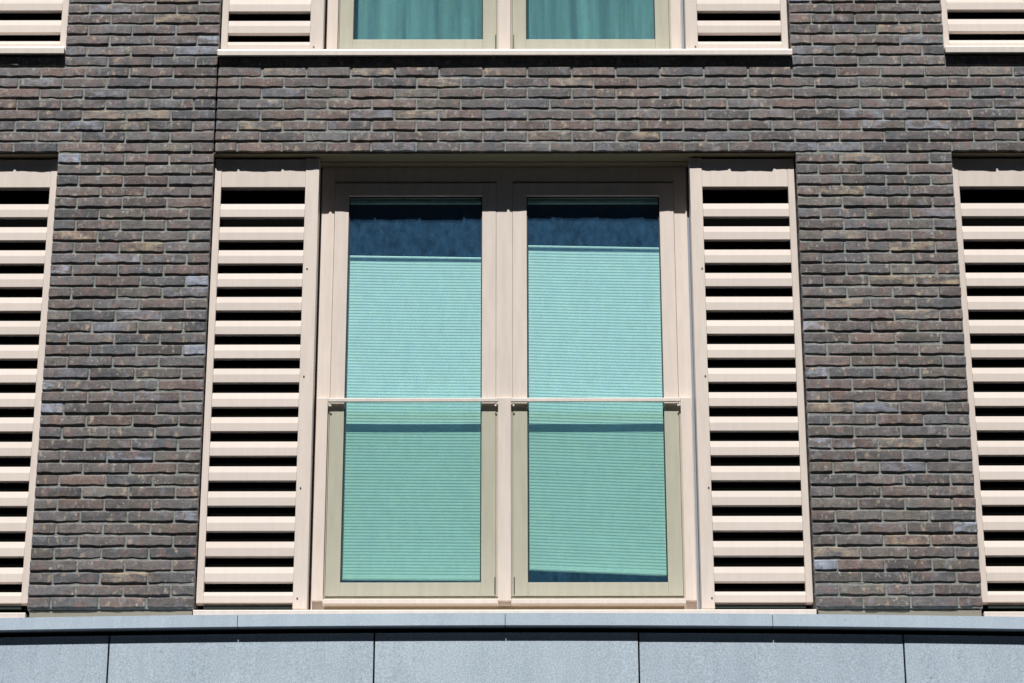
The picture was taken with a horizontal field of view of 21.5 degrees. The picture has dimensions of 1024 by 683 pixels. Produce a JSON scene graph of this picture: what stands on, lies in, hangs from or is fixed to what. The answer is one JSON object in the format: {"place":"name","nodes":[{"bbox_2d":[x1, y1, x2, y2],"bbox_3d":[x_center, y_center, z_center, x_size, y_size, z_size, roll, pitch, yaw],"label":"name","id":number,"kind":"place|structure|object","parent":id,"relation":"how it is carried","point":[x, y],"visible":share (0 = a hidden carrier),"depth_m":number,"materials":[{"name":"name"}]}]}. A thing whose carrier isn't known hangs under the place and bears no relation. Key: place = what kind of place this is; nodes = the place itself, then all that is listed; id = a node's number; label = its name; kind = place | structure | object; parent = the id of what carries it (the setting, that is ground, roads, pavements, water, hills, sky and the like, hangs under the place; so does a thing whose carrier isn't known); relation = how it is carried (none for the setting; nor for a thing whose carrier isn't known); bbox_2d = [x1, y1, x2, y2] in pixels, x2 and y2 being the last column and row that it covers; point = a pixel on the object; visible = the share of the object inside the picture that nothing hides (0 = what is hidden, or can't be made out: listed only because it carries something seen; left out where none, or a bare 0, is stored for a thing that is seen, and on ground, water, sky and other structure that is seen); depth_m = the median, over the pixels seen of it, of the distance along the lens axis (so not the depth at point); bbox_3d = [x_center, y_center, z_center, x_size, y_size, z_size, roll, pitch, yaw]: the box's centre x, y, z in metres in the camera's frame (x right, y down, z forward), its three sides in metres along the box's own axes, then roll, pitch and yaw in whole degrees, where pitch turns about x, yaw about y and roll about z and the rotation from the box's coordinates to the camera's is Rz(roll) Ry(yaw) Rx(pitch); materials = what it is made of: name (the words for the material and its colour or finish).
{"place":"outdoors","nodes":[
{"label":"outdoors","id":0,"kind":"place"},
{"bbox_2d":[0,0,1023,612],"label":"brick wall","id":1,"kind":"structure","parent":0,"point":[138,114],"depth_m":13.32,"materials":[{"name":"brown brick"}]},
{"bbox_2d":[0,613,27,617],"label":"window sill","id":2,"kind":"structure","parent":1,"relation":"attached to","point":[13,615],"depth_m":12.52,"materials":[{"name":"beige metal"}]},
{"bbox_2d":[0,159,57,611],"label":"louvre panel","id":3,"kind":"object","parent":1,"relation":"attached to","point":[27,196],"visible":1,"depth_m":13.13,"materials":[{"name":"beige wood"}]},
{"bbox_2d":[0,152,58,159],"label":"lintel","id":4,"kind":"structure","parent":1,"relation":"attached to","point":[29,156],"depth_m":13.47,"materials":[{"name":"metal"}]},
{"bbox_2d":[0,47,64,56],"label":"window sill","id":5,"kind":"structure","parent":1,"relation":"attached to","point":[32,51],"depth_m":13.62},
{"bbox_2d":[0,0,68,50],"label":"louvre panel","id":6,"kind":"object","parent":1,"relation":"attached to","point":[33,23],"visible":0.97,"depth_m":13.79,"materials":[{"name":"beige wood"}]},
{"bbox_2d":[29,610,192,616],"bbox_3d":[-1.871,1.287,12.571,0.758,0.060,0.047,0,-22,0],"label":"flashing strip","id":7,"kind":"object","parent":1,"relation":"attached to","point":[59,613],"visible":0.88,"depth_m":12.55,"materials":[{"name":"beige metal"}]},
{"bbox_2d":[196,158,320,609],"bbox_3d":[-1.221,0.188,13.085,0.520,2.338,0.112,0,-22,0],"label":"louvre panel","id":8,"kind":"object","parent":1,"relation":"attached to","point":[255,525],"visible":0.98,"depth_m":13.04,"materials":[{"name":"beige wood"}]},
{"bbox_2d":[221,0,325,49],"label":"louvre panel","id":9,"kind":"object","parent":1,"relation":"attached to","point":[275,24],"visible":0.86,"depth_m":13.78,"materials":[{"name":"beige wood"}]},
{"bbox_2d":[309,167,699,609],"bbox_3d":[-0.036,0.233,13.163,1.848,2.370,0.086,0,-22,0],"label":"casement window","id":10,"kind":"structure","parent":1,"relation":"in","point":[504,302],"depth_m":13.22,"materials":[{"name":"beige wood"}]},
{"bbox_2d":[342,201,480,580],"bbox_3d":[-0.482,0.217,13.183,0.660,1.988,0.020,0,-22,0],"label":"pleated blind","id":11,"kind":"object","parent":10,"relation":"hanging from","point":[411,505],"visible":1,"depth_m":13.11,"materials":[{"name":"teal fabric"}]},
{"bbox_2d":[311,397,696,605],"bbox_3d":[-0.038,0.757,12.883,1.817,1.043,0.045,0,-22,0],"label":"glass balustrade","id":12,"kind":"object","parent":10,"relation":"attached to","point":[504,501],"visible":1,"depth_m":12.85,"materials":[{"name":"beige metal"}]},
{"bbox_2d":[528,200,666,575],"bbox_3d":[0.407,0.205,13.187,0.657,1.964,0.020,0,-22,0],"label":"pleated blind","id":13,"kind":"object","parent":10,"relation":"hanging from","point":[596,490],"visible":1,"depth_m":13.13,"materials":[{"name":"teal fabric"}]},
{"bbox_2d":[325,0,683,48],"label":"casement window","id":14,"kind":"structure","parent":1,"relation":"in","point":[490,25],"depth_m":13.84,"materials":[{"name":"beige wood"}]},
{"bbox_2d":[354,0,481,39],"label":"curtain","id":15,"kind":"object","parent":14,"relation":"hanging from","point":[418,19],"visible":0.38,"depth_m":14.07,"materials":[{"name":"fabric"}]},
{"bbox_2d":[327,0,681,48],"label":"glass balustrade","id":16,"kind":"object","parent":14,"relation":"attached to","point":[504,24],"depth_m":13.85,"materials":[{"name":"beige metal"}]},
{"bbox_2d":[527,0,653,38],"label":"curtain","id":17,"kind":"object","parent":14,"relation":"hanging from","point":[590,19],"visible":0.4,"depth_m":14.08,"materials":[{"name":"fabric"}]},
{"bbox_2d":[228,0,780,48],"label":"room interior","id":18,"kind":"object","parent":1,"relation":"attached to","point":[496,5],"depth_m":17.75,"materials":[{"name":"paint"}]},
{"bbox_2d":[201,185,808,609],"bbox_3d":[-0.034,0.767,14.844,3.500,2.700,3.299,0,-22,0],"label":"room interior","id":19,"kind":"object","parent":1,"relation":"attached to","point":[411,229],"depth_m":15.03,"materials":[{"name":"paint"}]},
{"bbox_2d":[215,152,794,170],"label":"lintel","id":20,"kind":"structure","parent":1,"relation":"attached to","point":[495,159],"depth_m":13.49,"materials":[{"name":"metal"}]},
{"bbox_2d":[218,49,791,56],"bbox_3d":[-0.036,-1.429,13.696,2.904,0.032,0.187,0,-22,0],"label":"window sill","id":21,"kind":"structure","parent":1,"relation":"attached to","point":[499,52],"depth_m":13.61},
{"bbox_2d":[193,609,816,614],"bbox_3d":[-0.034,1.301,12.599,2.898,0.045,0.177,0,-22,0],"label":"window sill","id":22,"kind":"structure","parent":1,"relation":"attached to","point":[726,611],"depth_m":12.52,"materials":[{"name":"beige metal"}]},
{"bbox_2d":[683,0,787,48],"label":"louvre panel","id":23,"kind":"object","parent":1,"relation":"attached to","point":[733,24],"visible":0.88,"depth_m":13.79,"materials":[{"name":"beige wood"}]},
{"bbox_2d":[688,158,812,608],"bbox_3d":[1.149,0.185,13.085,0.521,2.338,0.112,0,-22,0],"label":"louvre panel","id":24,"kind":"object","parent":1,"relation":"attached to","point":[753,524],"visible":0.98,"depth_m":13.04,"materials":[{"name":"beige wood"}]},
{"bbox_2d":[817,609,981,615],"bbox_3d":[1.808,1.283,12.571,0.760,0.060,0.047,0,-22,0],"label":"flashing strip","id":25,"kind":"object","parent":1,"relation":"attached to","point":[954,612],"visible":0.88,"depth_m":12.55,"materials":[{"name":"beige metal"}]},
{"bbox_2d":[941,0,1023,47],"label":"louvre panel","id":26,"kind":"object","parent":1,"relation":"attached to","point":[982,22],"visible":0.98,"depth_m":13.79,"materials":[{"name":"beige metal"}]},
{"bbox_2d":[944,46,1023,55],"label":"window sill","id":27,"kind":"structure","parent":1,"relation":"attached to","point":[983,50],"depth_m":13.62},
{"bbox_2d":[951,151,1023,158],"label":"lintel","id":28,"kind":"structure","parent":1,"relation":"attached to","point":[987,155],"depth_m":13.47,"materials":[{"name":"metal"}]},
{"bbox_2d":[952,158,1023,610],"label":"louvre panel","id":29,"kind":"object","parent":1,"relation":"attached to","point":[989,201],"visible":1,"depth_m":13.10,"materials":[{"name":"beige wood"}]},
{"bbox_2d":[982,612,1023,616],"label":"window sill","id":30,"kind":"structure","parent":1,"relation":"attached to","point":[1011,614],"depth_m":12.52,"materials":[{"name":"beige metal"}]},
{"bbox_3d":[0.005,4.283,11.455,9.800,3.839,0.350,0,-22,0],"label":"lower storey wall","id":31,"kind":"object","parent":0,"visible":0},
{"bbox_2d":[0,630,1023,682],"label":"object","id":32,"kind":"object","parent":31,"relation":"on","point":[520,631],"visible":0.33,"depth_m":12.46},
{"bbox_2d":[0,636,108,682],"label":"cladding slab","id":33,"kind":"structure","parent":32,"relation":"attached to","point":[68,659],"depth_m":12.43,"materials":[{"name":"stone"}]},
{"bbox_2d":[0,615,237,632],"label":"ledge stone","id":34,"kind":"object","parent":32,"relation":"on","point":[157,623],"visible":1,"depth_m":12.45,"materials":[{"name":"grey stone"}]},
{"bbox_2d":[108,633,373,682],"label":"cladding slab","id":35,"kind":"structure","parent":32,"relation":"attached to","point":[285,658],"depth_m":12.40,"materials":[{"name":"stone"}]},
{"bbox_2d":[238,613,504,630],"bbox_3d":[-0.649,1.301,12.460,1.232,0.058,0.120,0,-22,0],"label":"ledge stone","id":36,"kind":"object","parent":32,"relation":"on","point":[378,621],"visible":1,"depth_m":12.41,"materials":[{"name":"grey stone"}]},
{"bbox_2d":[237,615,772,630],"bbox_3d":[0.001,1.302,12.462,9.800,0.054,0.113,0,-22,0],"label":"ledge bedding","id":37,"kind":"object","parent":32,"relation":"on","point":[505,626],"visible":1,"depth_m":12.43,"materials":[{"name":"rubber"}]},
{"bbox_2d":[374,632,638,682],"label":"cladding slab","id":38,"kind":"structure","parent":32,"relation":"attached to","point":[545,657],"depth_m":12.38,"materials":[{"name":"stone"}]},
{"bbox_2d":[505,613,772,629],"bbox_3d":[0.585,1.300,12.460,1.231,0.058,0.120,0,-22,0],"label":"ledge stone","id":39,"kind":"object","parent":32,"relation":"on","point":[619,621],"visible":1,"depth_m":12.41,"materials":[{"name":"grey stone"}]},
{"bbox_2d":[639,633,904,682],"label":"cladding slab","id":40,"kind":"structure","parent":32,"relation":"attached to","point":[754,658],"depth_m":12.40,"materials":[{"name":"stone"}]},
{"bbox_2d":[772,614,1023,631],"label":"ledge stone","id":41,"kind":"object","parent":32,"relation":"on","point":[846,622],"visible":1,"depth_m":12.45,"materials":[{"name":"grey stone"}]},
{"bbox_2d":[903,635,1023,682],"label":"cladding slab","id":42,"kind":"structure","parent":32,"relation":"attached to","point":[958,659],"depth_m":12.43,"materials":[{"name":"stone"}]}
]}

